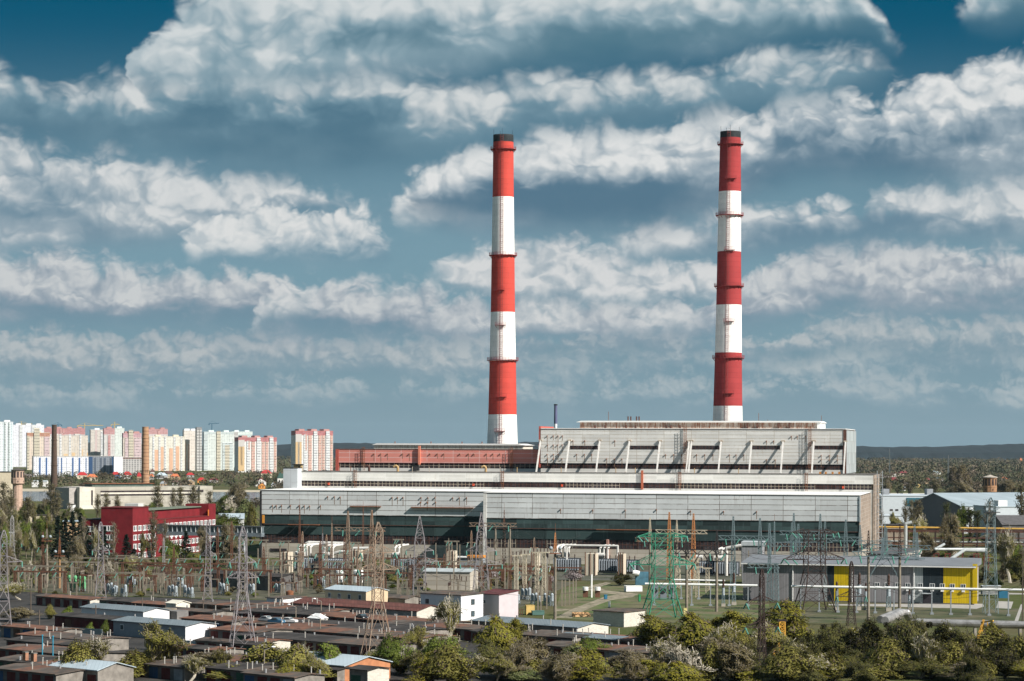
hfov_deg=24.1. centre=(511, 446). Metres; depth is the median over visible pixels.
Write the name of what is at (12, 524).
tree
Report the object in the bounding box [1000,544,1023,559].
tree
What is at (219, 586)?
circuit breaker
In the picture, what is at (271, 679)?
garage door
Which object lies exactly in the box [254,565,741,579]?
station apron
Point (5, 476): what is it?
works building
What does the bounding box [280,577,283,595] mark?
disconnector stand
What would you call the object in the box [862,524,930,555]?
portal gantry
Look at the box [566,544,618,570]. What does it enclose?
white header
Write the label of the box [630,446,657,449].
high window
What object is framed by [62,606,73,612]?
tree
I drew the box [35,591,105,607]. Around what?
garage row
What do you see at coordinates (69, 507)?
tree
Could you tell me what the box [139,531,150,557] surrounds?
tree
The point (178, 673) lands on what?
garage door
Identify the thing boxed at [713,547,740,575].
power transformer
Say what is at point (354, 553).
firewall
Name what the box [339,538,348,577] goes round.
slim mast
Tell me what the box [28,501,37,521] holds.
tree
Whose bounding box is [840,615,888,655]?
tree
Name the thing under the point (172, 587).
circuit breaker
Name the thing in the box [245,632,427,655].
garage row
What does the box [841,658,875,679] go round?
shrub
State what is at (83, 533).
tree
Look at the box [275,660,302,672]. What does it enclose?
shrub
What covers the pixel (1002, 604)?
concrete paved yard
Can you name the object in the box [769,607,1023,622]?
station verge
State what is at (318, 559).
slim mast
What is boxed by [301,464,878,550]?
gallery block
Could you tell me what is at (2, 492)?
poplar tree
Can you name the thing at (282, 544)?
concrete gantry
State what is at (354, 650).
garage door
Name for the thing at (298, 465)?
roof cabin
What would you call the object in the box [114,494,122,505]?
poplar tree
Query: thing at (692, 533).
portal gantry
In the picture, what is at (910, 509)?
poplar tree
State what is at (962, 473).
tree
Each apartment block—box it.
[0,420,12,470]
[13,423,43,466]
[26,428,49,469]
[32,456,88,476]
[44,427,84,434]
[50,434,87,455]
[88,456,112,475]
[90,428,102,455]
[103,427,114,455]
[113,456,122,476]
[115,427,123,455]
[122,430,141,456]
[149,427,167,435]
[149,435,184,470]
[182,429,194,470]
[195,427,201,470]
[202,430,233,469]
[231,430,252,441]
[234,436,276,471]
[291,429,332,470]
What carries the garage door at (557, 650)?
in the garage row at (554, 646)
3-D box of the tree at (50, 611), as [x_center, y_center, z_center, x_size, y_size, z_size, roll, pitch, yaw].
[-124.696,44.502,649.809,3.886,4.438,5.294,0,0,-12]
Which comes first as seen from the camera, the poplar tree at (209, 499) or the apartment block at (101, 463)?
the poplar tree at (209, 499)
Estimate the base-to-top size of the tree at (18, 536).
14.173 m
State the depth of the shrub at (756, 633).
541.68 m
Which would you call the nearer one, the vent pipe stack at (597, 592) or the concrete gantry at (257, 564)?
the vent pipe stack at (597, 592)
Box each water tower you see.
[11,468,23,510]
[982,475,997,492]
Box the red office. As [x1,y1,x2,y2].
[99,503,215,557]
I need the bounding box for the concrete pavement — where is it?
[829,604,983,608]
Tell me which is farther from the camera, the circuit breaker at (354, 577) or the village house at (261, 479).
the village house at (261, 479)
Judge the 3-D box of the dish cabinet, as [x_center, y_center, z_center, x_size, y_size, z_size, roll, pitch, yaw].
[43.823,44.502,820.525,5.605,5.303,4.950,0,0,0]
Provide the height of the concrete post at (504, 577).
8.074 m
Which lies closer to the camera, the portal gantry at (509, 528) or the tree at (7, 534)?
the portal gantry at (509, 528)
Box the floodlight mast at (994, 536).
[982,497,999,613]
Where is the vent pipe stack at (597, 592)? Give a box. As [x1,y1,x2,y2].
[583,574,599,597]
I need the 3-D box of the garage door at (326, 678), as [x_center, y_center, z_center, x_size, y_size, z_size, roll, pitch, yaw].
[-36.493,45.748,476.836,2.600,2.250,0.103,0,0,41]
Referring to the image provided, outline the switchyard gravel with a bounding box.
[0,576,574,607]
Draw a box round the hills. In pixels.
[88,442,1023,460]
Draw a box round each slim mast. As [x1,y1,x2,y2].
[37,532,46,585]
[158,538,167,561]
[168,546,178,586]
[212,527,221,566]
[226,521,234,565]
[257,547,267,574]
[294,551,304,576]
[297,531,306,575]
[314,543,323,578]
[315,540,324,584]
[322,534,329,567]
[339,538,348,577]
[352,545,361,585]
[439,554,448,567]
[466,531,475,563]
[529,538,537,569]
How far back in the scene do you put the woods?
3922.88 m
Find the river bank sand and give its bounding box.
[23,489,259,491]
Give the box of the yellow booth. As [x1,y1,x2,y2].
[525,605,534,614]
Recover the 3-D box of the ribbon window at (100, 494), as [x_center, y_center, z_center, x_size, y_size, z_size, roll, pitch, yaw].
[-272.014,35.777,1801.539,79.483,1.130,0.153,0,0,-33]
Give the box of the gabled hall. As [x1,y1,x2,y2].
[912,492,1023,532]
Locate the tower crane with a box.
[77,423,102,427]
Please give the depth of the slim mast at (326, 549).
864.82 m
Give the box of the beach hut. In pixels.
[32,480,38,486]
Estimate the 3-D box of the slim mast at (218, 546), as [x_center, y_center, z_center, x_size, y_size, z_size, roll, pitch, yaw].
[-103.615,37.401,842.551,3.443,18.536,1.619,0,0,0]
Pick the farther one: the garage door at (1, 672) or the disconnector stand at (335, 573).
the disconnector stand at (335, 573)
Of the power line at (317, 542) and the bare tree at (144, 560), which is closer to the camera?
the power line at (317, 542)
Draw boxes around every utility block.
[265,595,306,602]
[592,607,646,626]
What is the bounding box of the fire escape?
[876,471,882,546]
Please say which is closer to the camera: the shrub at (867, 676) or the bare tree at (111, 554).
the shrub at (867, 676)
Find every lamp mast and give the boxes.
[41,529,51,586]
[54,537,63,587]
[549,523,561,618]
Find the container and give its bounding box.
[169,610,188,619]
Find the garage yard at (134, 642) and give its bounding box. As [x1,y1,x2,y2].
[0,591,655,680]
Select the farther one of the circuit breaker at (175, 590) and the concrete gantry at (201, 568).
the concrete gantry at (201, 568)
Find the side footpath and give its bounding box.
[1015,604,1021,620]
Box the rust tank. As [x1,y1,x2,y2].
[286,590,293,594]
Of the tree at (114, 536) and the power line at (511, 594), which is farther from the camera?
the tree at (114, 536)
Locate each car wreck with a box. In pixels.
[258,616,271,620]
[267,618,285,622]
[282,617,297,621]
[356,614,367,618]
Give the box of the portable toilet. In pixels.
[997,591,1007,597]
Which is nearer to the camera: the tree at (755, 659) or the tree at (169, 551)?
the tree at (755, 659)
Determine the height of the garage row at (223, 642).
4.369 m
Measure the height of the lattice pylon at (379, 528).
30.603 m
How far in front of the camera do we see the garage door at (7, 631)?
586.82 m
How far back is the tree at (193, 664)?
478.52 m
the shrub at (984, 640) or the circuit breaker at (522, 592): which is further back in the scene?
the circuit breaker at (522, 592)
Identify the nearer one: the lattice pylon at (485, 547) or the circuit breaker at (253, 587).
the lattice pylon at (485, 547)
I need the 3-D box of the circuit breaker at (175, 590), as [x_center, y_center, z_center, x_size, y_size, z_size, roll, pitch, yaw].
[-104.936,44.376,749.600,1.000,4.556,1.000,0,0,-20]
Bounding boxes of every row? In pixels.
[0,621,84,637]
[0,641,127,661]
[0,651,115,665]
[0,657,87,680]
[4,632,113,649]
[15,626,130,650]
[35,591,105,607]
[52,612,135,631]
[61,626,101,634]
[98,596,167,604]
[130,597,165,607]
[138,654,220,680]
[168,605,235,615]
[176,639,244,658]
[178,646,267,662]
[180,613,257,626]
[187,596,258,609]
[193,635,276,653]
[205,661,280,680]
[207,622,294,639]
[220,603,300,617]
[240,616,338,625]
[240,663,326,680]
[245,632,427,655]
[246,633,292,651]
[247,614,448,634]
[248,599,352,611]
[252,598,302,605]
[261,620,445,639]
[265,661,349,680]
[277,604,417,619]
[334,611,470,623]
[336,623,455,641]
[346,665,391,680]
[381,618,488,640]
[468,624,588,646]
[470,613,609,633]
[537,624,629,635]
[541,635,687,661]
[564,629,645,645]
[604,655,653,671]
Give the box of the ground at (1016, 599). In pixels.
[0,459,1023,680]
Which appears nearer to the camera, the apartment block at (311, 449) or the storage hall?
the storage hall
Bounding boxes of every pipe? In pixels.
[52,636,53,655]
[645,583,757,605]
[672,579,724,599]
[791,585,1023,615]
[876,608,1023,638]
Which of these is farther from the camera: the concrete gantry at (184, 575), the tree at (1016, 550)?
the tree at (1016, 550)
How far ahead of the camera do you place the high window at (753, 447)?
1037.72 m
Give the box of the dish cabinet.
[632,570,647,584]
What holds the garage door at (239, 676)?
in the garage row at (236, 669)
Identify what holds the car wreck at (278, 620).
on the garage row at (261, 622)
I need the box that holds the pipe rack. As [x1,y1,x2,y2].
[879,526,1023,555]
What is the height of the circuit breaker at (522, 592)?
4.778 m
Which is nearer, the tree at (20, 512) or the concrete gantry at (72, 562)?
the concrete gantry at (72, 562)
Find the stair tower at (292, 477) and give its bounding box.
[283,467,302,487]
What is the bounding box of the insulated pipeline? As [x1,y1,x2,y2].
[933,543,988,568]
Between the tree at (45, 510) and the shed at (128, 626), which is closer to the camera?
the shed at (128, 626)
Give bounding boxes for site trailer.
[980,585,1000,594]
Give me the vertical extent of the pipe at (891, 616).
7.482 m
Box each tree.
[0,481,9,506]
[0,500,8,514]
[0,514,14,531]
[0,522,16,553]
[0,581,28,599]
[0,606,44,621]
[1,546,17,577]
[1,566,6,575]
[5,488,17,516]
[7,514,17,531]
[8,504,18,527]
[11,515,24,528]
[12,529,22,557]
[12,539,22,572]
[18,503,36,518]
[19,495,35,524]
[19,521,32,546]
[22,532,29,556]
[26,561,34,575]
[27,513,46,551]
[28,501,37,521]
[29,530,37,560]
[30,521,40,560]
[36,502,44,513]
[36,523,48,556]
[41,498,47,510]
[43,510,51,525]
[44,481,59,523]
[44,502,53,518]
[44,604,57,618]
[47,522,53,556]
[49,515,64,558]
[49,556,70,570]
[50,491,64,524]
[50,558,67,575]
[54,509,70,529]
[55,518,72,558]
[59,637,97,664]
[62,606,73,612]
[64,511,77,558]
[65,536,86,564]
[65,633,118,659]
[66,502,73,516]
[67,555,81,571]
[74,507,81,517]
[74,513,89,556]
[76,516,90,560]
[76,563,92,576]
[78,508,87,518]
[85,526,94,556]
[86,622,93,628]
[89,523,103,559]
[92,493,102,517]
[98,526,110,561]
[100,619,108,633]
[102,492,108,506]
[103,561,112,573]
[105,559,115,568]
[108,522,119,553]
[109,552,119,569]
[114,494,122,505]
[116,649,155,677]
[118,534,131,564]
[119,662,143,676]
[123,555,129,574]
[127,564,135,574]
[129,555,137,565]
[130,549,139,556]
[134,557,150,570]
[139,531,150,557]
[139,617,190,660]
[142,649,164,659]
[145,510,160,557]
[149,485,164,506]
[155,644,184,659]
[158,519,171,545]
[158,538,185,564]
[169,488,177,505]
[173,485,185,505]
[178,530,194,557]
[180,553,198,564]
[182,652,214,680]
[185,485,201,503]
[186,650,233,662]
[195,526,211,557]
[203,490,214,503]
[205,664,236,678]
[208,537,223,566]
[208,647,234,663]
[216,481,251,507]
[216,493,234,514]
[216,511,245,540]
[219,522,241,566]
[222,496,236,512]
[235,498,259,525]
[237,640,282,662]
[243,477,253,485]
[245,500,256,543]
[246,499,251,546]
[249,499,259,505]
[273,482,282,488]
[281,650,309,672]
[309,643,341,659]
[373,630,418,674]
[386,571,394,579]
[401,624,428,648]
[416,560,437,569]
[420,633,477,661]
[427,594,466,633]
[465,613,518,649]
[472,638,508,659]
[478,653,525,676]
[505,635,552,669]
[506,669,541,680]
[507,617,529,645]
[546,644,617,680]
[562,570,583,580]
[578,636,609,652]
[599,649,651,666]
[609,572,631,585]
[627,620,644,636]
[635,612,675,646]
[646,636,670,660]
[655,634,718,671]
[659,610,716,650]
[691,636,757,680]
[708,609,756,638]
[726,634,760,666]
[731,665,774,680]
[747,597,816,643]
[755,622,790,660]
[763,669,834,680]
[776,637,807,654]
[795,629,837,657]
[808,655,845,677]
[814,621,855,655]
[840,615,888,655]
[841,648,876,669]
[865,654,918,674]
[879,508,885,538]
[880,480,893,493]
[881,613,928,655]
[889,510,901,523]
[892,483,903,493]
[892,657,953,678]
[900,499,909,523]
[903,517,914,547]
[905,479,913,493]
[906,499,915,521]
[907,513,927,542]
[909,630,948,678]
[911,498,924,520]
[916,531,944,556]
[926,619,966,663]
[927,478,941,492]
[933,662,967,680]
[938,512,961,556]
[940,501,951,525]
[944,479,974,492]
[946,465,956,485]
[953,463,972,485]
[956,503,972,538]
[960,639,983,679]
[961,507,976,540]
[966,481,981,492]
[969,510,982,540]
[978,634,1019,678]
[981,498,992,534]
[981,526,1021,582]
[997,478,1017,491]
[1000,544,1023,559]
[1001,546,1023,588]
[1014,482,1023,514]
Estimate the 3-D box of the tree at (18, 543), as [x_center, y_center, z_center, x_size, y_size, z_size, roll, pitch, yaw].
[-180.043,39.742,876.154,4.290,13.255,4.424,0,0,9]
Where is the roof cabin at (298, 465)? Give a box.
[292,464,303,469]
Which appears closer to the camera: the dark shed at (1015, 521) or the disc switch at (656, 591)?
the disc switch at (656, 591)
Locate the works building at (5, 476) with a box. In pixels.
[0,471,12,500]
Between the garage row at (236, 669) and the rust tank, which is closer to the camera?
the garage row at (236, 669)
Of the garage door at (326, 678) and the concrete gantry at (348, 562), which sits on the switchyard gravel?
the concrete gantry at (348, 562)
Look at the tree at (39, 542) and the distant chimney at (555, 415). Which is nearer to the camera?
the tree at (39, 542)
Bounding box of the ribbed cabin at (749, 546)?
[741,541,765,583]
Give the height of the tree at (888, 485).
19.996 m
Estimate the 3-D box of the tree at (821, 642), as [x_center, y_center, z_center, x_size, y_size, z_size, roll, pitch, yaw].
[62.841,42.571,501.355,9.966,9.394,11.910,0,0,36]
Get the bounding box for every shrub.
[134,591,144,596]
[229,586,236,591]
[269,643,312,665]
[274,643,314,663]
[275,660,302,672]
[301,653,328,672]
[306,657,341,679]
[314,587,324,593]
[363,649,382,658]
[387,575,405,582]
[398,649,424,672]
[401,650,439,680]
[419,640,483,680]
[436,631,465,647]
[469,653,488,672]
[484,571,500,577]
[489,641,541,668]
[491,664,541,680]
[492,651,517,680]
[518,650,590,680]
[524,655,548,680]
[553,646,615,680]
[594,663,618,680]
[602,659,666,680]
[611,659,623,678]
[616,655,656,680]
[644,662,669,680]
[652,660,708,680]
[653,657,673,666]
[671,643,690,658]
[684,648,701,677]
[692,639,755,680]
[696,639,726,680]
[702,621,741,642]
[715,667,742,680]
[735,626,755,648]
[751,618,769,648]
[753,641,824,680]
[779,648,814,674]
[780,636,815,655]
[796,669,826,680]
[813,648,825,655]
[818,649,845,680]
[830,621,837,629]
[838,627,871,655]
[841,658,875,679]
[842,665,905,680]
[853,668,878,680]
[863,634,915,675]
[920,617,928,634]
[932,624,975,642]
[935,638,964,666]
[936,551,948,556]
[948,653,990,680]
[951,667,998,680]
[962,625,1009,652]
[967,553,979,557]
[978,534,989,544]
[978,571,991,582]
[978,657,998,678]
[979,555,999,563]
[979,564,990,579]
[983,621,1007,636]
[986,573,1005,584]
[991,563,1010,581]
[1005,632,1023,675]
[1010,660,1023,680]
[1011,572,1020,581]
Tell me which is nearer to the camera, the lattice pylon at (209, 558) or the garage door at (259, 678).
the garage door at (259, 678)
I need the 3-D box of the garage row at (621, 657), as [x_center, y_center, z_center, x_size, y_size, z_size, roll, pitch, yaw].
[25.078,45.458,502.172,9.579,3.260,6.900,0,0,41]
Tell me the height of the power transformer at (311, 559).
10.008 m
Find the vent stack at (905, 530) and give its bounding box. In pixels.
[904,521,911,547]
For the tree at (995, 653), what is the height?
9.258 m
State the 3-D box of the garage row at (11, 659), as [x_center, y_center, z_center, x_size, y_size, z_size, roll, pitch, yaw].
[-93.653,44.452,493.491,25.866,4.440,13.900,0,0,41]
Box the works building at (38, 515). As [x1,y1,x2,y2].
[29,514,47,524]
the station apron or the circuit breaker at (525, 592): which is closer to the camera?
the circuit breaker at (525, 592)
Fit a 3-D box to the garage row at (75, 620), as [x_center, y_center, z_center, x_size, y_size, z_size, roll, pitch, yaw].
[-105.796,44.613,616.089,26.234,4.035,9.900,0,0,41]
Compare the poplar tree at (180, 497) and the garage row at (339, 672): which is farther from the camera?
the poplar tree at (180, 497)
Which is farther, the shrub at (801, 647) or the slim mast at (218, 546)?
the slim mast at (218, 546)
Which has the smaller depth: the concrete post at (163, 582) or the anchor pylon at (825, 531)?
the anchor pylon at (825, 531)
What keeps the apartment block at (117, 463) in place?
on the ground at (1016, 599)
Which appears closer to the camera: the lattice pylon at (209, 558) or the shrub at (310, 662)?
the shrub at (310, 662)
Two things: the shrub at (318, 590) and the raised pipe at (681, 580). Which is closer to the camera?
the raised pipe at (681, 580)
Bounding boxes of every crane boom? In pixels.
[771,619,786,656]
[977,620,993,638]
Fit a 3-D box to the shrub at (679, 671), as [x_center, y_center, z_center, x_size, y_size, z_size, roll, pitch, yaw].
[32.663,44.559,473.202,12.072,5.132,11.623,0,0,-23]
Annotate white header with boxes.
[304,541,368,557]
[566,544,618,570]
[725,544,741,575]
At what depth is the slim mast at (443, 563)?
798.16 m
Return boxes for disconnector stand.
[17,562,25,581]
[27,575,32,588]
[41,569,45,587]
[52,573,61,589]
[67,578,78,594]
[73,562,82,576]
[87,569,91,592]
[91,576,102,594]
[94,581,105,593]
[143,581,154,594]
[166,573,177,592]
[170,576,181,595]
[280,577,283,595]
[282,582,285,595]
[283,559,286,573]
[298,577,301,593]
[300,569,309,588]
[313,561,323,582]
[324,573,335,583]
[325,569,328,587]
[331,564,340,585]
[334,568,344,584]
[397,573,408,594]
[398,584,410,594]
[449,574,460,590]
[456,576,467,590]
[478,577,489,591]
[486,573,497,587]
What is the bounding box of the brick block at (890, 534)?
[879,524,909,547]
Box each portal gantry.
[334,510,384,574]
[469,522,516,569]
[635,517,691,582]
[655,512,706,579]
[671,529,732,611]
[674,558,699,588]
[719,516,773,588]
[747,549,779,601]
[762,524,811,554]
[780,513,831,554]
[785,521,832,554]
[832,519,862,555]
[852,524,916,619]
[855,525,892,555]
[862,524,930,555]
[875,532,924,559]
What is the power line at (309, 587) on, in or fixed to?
attached to the lattice pylon at (239, 571)
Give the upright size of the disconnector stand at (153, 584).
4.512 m
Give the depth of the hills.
9210.66 m
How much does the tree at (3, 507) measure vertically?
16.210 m
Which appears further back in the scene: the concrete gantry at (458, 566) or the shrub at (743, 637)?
the concrete gantry at (458, 566)
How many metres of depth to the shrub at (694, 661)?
482.62 m
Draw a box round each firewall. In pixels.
[279,551,292,572]
[351,549,362,568]
[447,549,456,567]
[531,552,539,573]
[585,552,597,575]
[618,552,625,575]
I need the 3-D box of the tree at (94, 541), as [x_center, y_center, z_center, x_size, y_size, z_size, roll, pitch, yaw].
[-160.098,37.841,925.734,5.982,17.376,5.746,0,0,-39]
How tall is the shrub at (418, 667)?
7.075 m
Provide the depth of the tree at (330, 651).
485.37 m
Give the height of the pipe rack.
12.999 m
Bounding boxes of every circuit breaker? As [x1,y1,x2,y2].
[68,572,70,589]
[73,572,76,589]
[82,576,85,590]
[106,581,109,593]
[111,586,114,595]
[124,580,126,596]
[167,586,170,595]
[171,580,173,595]
[174,586,177,595]
[183,582,186,596]
[190,585,193,597]
[218,580,221,593]
[221,579,224,594]
[251,580,254,593]
[336,570,342,581]
[353,569,357,582]
[520,584,524,599]
[524,586,527,599]
[528,583,530,599]
[531,589,533,604]
[534,590,536,604]
[543,589,545,605]
[547,591,550,605]
[550,590,553,605]
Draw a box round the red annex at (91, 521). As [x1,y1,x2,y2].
[84,518,100,556]
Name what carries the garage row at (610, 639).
on the garage yard at (134, 642)
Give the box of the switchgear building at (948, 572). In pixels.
[741,554,981,604]
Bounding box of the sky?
[0,0,1023,446]
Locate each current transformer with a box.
[721,579,725,605]
[731,572,735,604]
[835,581,838,609]
[857,572,861,609]
[863,582,866,609]
[885,574,891,610]
[907,589,910,609]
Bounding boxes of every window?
[99,526,112,530]
[100,490,197,491]
[100,494,196,495]
[270,548,286,551]
[425,598,429,603]
[570,446,597,449]
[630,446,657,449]
[692,446,719,449]
[752,446,779,449]
[815,446,842,449]
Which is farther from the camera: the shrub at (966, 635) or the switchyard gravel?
the switchyard gravel
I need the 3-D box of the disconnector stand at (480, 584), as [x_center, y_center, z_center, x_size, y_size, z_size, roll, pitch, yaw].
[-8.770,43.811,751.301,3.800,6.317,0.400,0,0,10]
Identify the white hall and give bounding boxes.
[879,489,932,522]
[973,500,1023,536]
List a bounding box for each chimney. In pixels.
[51,425,57,499]
[141,427,148,482]
[487,134,517,443]
[554,404,557,427]
[712,128,743,420]
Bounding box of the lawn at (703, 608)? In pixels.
[557,582,768,622]
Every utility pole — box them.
[415,582,422,603]
[1022,550,1022,620]
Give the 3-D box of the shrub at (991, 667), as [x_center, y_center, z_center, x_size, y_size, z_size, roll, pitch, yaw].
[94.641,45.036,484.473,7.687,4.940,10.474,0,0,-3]
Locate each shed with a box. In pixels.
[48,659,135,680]
[79,603,170,618]
[111,616,218,640]
[218,513,244,525]
[268,651,392,680]
[868,547,921,556]
[989,515,1023,550]
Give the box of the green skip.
[531,610,543,614]
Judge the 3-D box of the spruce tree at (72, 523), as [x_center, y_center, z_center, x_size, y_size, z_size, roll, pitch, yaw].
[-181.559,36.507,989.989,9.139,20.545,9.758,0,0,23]
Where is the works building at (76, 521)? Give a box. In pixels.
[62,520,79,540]
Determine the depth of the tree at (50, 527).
1006.06 m
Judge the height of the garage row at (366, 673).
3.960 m
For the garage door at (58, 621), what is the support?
in the garage row at (75, 620)
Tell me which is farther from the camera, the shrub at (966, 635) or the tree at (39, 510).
the tree at (39, 510)
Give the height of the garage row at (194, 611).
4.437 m
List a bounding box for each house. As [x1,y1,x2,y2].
[77,471,87,478]
[86,473,97,480]
[156,472,167,478]
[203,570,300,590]
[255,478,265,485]
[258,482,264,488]
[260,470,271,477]
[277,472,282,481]
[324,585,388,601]
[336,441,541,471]
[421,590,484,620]
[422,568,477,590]
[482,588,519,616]
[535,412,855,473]
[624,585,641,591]
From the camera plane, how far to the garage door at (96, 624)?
610.19 m
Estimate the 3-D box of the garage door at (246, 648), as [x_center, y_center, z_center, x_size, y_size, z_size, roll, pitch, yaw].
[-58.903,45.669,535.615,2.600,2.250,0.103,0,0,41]
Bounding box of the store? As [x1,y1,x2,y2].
[388,594,420,603]
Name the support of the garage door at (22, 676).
in the garage row at (31, 671)
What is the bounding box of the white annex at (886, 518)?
[879,514,902,523]
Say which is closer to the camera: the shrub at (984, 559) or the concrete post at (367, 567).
the concrete post at (367, 567)
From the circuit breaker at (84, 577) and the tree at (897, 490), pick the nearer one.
the circuit breaker at (84, 577)
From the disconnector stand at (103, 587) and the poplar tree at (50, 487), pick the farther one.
the poplar tree at (50, 487)
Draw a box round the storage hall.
[290,597,443,618]
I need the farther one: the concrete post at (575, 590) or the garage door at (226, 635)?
the concrete post at (575, 590)
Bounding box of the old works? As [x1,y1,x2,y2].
[55,483,212,508]
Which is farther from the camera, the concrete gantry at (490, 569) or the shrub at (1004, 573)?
the shrub at (1004, 573)
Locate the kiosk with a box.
[165,600,190,607]
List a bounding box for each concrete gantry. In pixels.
[6,565,65,591]
[12,570,67,593]
[45,561,98,581]
[78,557,157,569]
[80,574,157,592]
[92,572,142,591]
[120,562,240,584]
[138,565,192,588]
[157,574,212,594]
[177,558,229,576]
[184,567,220,591]
[211,553,237,569]
[222,569,272,592]
[240,539,267,569]
[250,561,266,572]
[270,560,301,575]
[270,582,297,591]
[278,541,290,557]
[297,556,324,574]
[305,568,351,586]
[313,574,379,588]
[320,561,350,580]
[358,572,412,589]
[373,557,441,576]
[393,539,403,557]
[410,565,484,588]
[423,560,476,569]
[444,541,458,564]
[478,569,503,584]
[480,565,544,588]
[488,570,552,590]
[500,567,581,580]
[512,574,549,598]
[672,582,692,599]
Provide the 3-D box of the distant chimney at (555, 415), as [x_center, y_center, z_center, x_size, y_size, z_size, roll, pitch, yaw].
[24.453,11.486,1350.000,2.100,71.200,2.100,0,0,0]
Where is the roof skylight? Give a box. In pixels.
[307,613,327,619]
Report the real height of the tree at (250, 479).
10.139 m
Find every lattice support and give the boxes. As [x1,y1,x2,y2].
[511,551,521,589]
[520,550,529,597]
[532,548,538,592]
[539,548,549,600]
[684,555,693,596]
[693,563,702,597]
[702,564,711,594]
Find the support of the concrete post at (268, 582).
on the switchyard gravel
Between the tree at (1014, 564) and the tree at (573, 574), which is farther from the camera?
the tree at (573, 574)
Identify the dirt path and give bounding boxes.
[557,582,636,617]
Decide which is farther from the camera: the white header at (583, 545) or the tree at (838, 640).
the white header at (583, 545)
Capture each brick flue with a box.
[22,651,28,660]
[30,653,37,661]
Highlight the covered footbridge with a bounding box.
[163,525,264,556]
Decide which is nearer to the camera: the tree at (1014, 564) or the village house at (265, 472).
the tree at (1014, 564)
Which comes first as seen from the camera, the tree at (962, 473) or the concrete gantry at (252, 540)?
the concrete gantry at (252, 540)
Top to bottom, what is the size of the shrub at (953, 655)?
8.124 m
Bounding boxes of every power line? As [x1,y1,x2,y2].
[247,524,375,542]
[249,564,369,587]
[387,554,634,595]
[846,572,1020,594]
[847,575,1017,598]
[855,567,1022,593]
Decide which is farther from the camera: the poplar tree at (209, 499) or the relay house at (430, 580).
the poplar tree at (209, 499)
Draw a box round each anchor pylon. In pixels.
[627,532,695,620]
[780,528,846,612]
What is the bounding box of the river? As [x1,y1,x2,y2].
[23,491,259,501]
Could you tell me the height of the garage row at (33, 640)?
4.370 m
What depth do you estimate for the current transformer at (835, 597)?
696.49 m
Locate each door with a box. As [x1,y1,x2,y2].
[0,650,4,656]
[0,671,2,680]
[4,628,10,637]
[7,672,14,680]
[13,629,19,636]
[19,673,27,680]
[32,674,40,680]
[37,598,41,604]
[45,676,52,680]
[46,598,50,605]
[54,599,59,606]
[56,618,61,626]
[64,599,68,606]
[65,619,70,626]
[73,600,77,607]
[74,620,79,627]
[83,621,88,627]
[87,674,95,680]
[92,621,98,628]
[138,666,145,676]
[149,667,157,677]
[161,668,169,679]
[174,669,182,680]
[207,670,215,680]
[211,631,217,637]
[221,671,229,680]
[223,632,229,638]
[234,633,241,639]
[236,673,242,680]
[244,646,251,653]
[245,675,253,680]
[253,613,259,617]
[258,676,266,680]
[270,678,279,680]
[304,643,312,650]
[316,643,323,651]
[325,673,332,680]
[339,645,346,653]
[351,646,358,654]
[351,675,360,680]
[362,647,370,655]
[452,630,459,639]
[464,631,470,640]
[554,648,562,655]
[923,595,930,602]
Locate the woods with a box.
[22,455,1023,490]
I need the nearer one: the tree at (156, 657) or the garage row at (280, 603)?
the tree at (156, 657)
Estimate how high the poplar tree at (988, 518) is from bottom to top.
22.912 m
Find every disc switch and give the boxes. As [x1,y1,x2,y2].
[651,585,657,597]
[660,585,666,597]
[668,585,671,598]
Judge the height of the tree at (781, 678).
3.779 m
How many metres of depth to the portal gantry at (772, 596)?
734.39 m
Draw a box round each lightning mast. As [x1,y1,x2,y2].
[298,505,300,555]
[331,524,332,557]
[362,507,363,560]
[502,510,506,571]
[773,514,775,553]
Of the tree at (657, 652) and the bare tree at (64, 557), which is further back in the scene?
the bare tree at (64, 557)
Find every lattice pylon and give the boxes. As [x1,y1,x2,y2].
[0,530,22,630]
[2,515,21,569]
[92,522,109,596]
[199,520,216,598]
[225,526,259,645]
[355,522,399,654]
[400,516,438,594]
[459,512,502,591]
[742,569,780,664]
[835,561,867,625]
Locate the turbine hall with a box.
[260,488,870,566]
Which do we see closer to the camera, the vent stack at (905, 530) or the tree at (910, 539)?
the vent stack at (905, 530)
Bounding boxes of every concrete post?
[143,567,144,592]
[163,572,164,594]
[268,572,269,595]
[360,549,360,585]
[367,550,367,585]
[436,554,436,590]
[504,567,505,588]
[516,572,517,589]
[537,585,538,609]
[540,586,541,609]
[546,570,547,608]
[561,580,562,605]
[575,579,576,602]
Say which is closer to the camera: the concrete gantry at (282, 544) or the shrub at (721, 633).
the shrub at (721, 633)
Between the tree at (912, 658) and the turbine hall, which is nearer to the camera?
the tree at (912, 658)
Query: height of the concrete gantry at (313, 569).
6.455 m
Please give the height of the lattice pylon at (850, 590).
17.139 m
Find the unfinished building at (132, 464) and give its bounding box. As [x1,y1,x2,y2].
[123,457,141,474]
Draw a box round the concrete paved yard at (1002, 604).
[996,601,1012,608]
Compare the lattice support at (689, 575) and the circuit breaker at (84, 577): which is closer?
the lattice support at (689, 575)
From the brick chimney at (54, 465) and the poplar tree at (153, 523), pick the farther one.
the brick chimney at (54, 465)
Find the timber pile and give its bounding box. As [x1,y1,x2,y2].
[572,612,590,616]
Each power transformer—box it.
[293,543,321,570]
[324,544,348,571]
[391,544,416,568]
[553,544,581,571]
[598,544,617,572]
[616,554,639,573]
[693,555,713,574]
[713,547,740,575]

